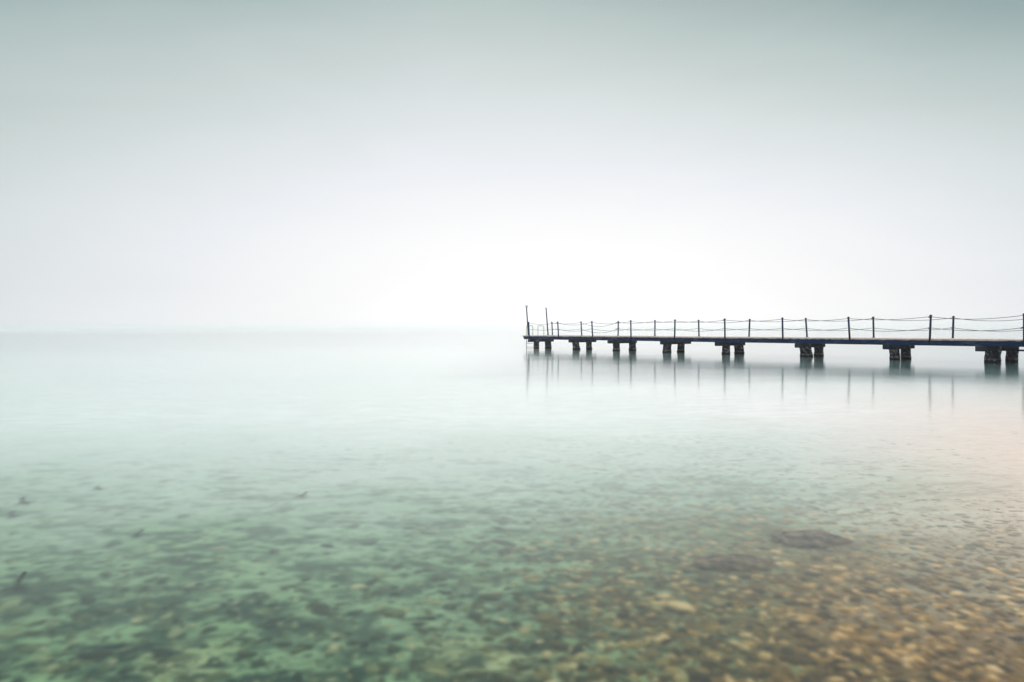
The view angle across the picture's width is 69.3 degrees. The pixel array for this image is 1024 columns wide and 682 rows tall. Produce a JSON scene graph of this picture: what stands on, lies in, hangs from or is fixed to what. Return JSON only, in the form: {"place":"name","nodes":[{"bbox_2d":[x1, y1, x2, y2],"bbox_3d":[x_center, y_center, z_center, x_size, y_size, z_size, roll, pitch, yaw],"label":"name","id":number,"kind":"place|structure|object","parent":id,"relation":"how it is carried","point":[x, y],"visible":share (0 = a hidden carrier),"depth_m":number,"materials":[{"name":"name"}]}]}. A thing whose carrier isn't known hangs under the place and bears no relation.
{"place":"outdoors","nodes":[
{"label":"outdoors","id":0,"kind":"place"},
{"bbox_2d":[0,327,1023,681],"bbox_3d":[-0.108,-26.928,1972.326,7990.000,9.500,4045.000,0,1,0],"label":"lake water","id":1,"kind":"structure","parent":0,"point":[426,505],"depth_m":5.65,"materials":[{"name":"teal liquid"}]},
{"bbox_2d":[522,335,1023,362],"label":"wooden pier","id":2,"kind":"structure","parent":1,"relation":"in","point":[993,348],"depth_m":34.57,"materials":[{"name":"brown wood"}]},
{"bbox_2d":[525,305,528,334],"bbox_3d":[1.078,-1.463,51.644,0.316,2.145,0.195,0,1,13],"label":"post","id":3,"kind":"object","parent":2,"relation":"on","point":[526,306],"visible":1,"depth_m":51.61,"materials":[{"name":"black paint"}]},
{"bbox_2d":[526,325,543,347],"bbox_3d":[1.637,0.066,52.321,1.028,2.345,0.788,-1,1,-36],"label":"swim ladder","id":4,"kind":"object","parent":2,"relation":"attached to","point":[532,333],"visible":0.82,"depth_m":52.30,"materials":[{"name":"white metal"}]},
{"bbox_2d":[546,308,548,334],"bbox_3d":[2.476,-1.388,52.675,0.284,1.948,0.365,-1,1,-36],"label":"post","id":5,"kind":"object","parent":2,"relation":"on","point":[547,322],"visible":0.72,"depth_m":52.60,"materials":[{"name":"black paint"}]},
{"bbox_2d":[528,313,1023,344],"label":"rope railing","id":6,"kind":"object","parent":2,"relation":"attached to","point":[848,318],"visible":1,"depth_m":34.55,"materials":[{"name":"black metal"}]},
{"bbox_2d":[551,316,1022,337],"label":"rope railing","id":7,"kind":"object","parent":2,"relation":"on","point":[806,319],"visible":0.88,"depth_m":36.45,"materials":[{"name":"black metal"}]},
{"bbox_2d":[0,0,1023,330],"label":"sky","id":8,"kind":"structure","parent":0,"point":[165,164],"materials":[{"name":"white"}]}
]}

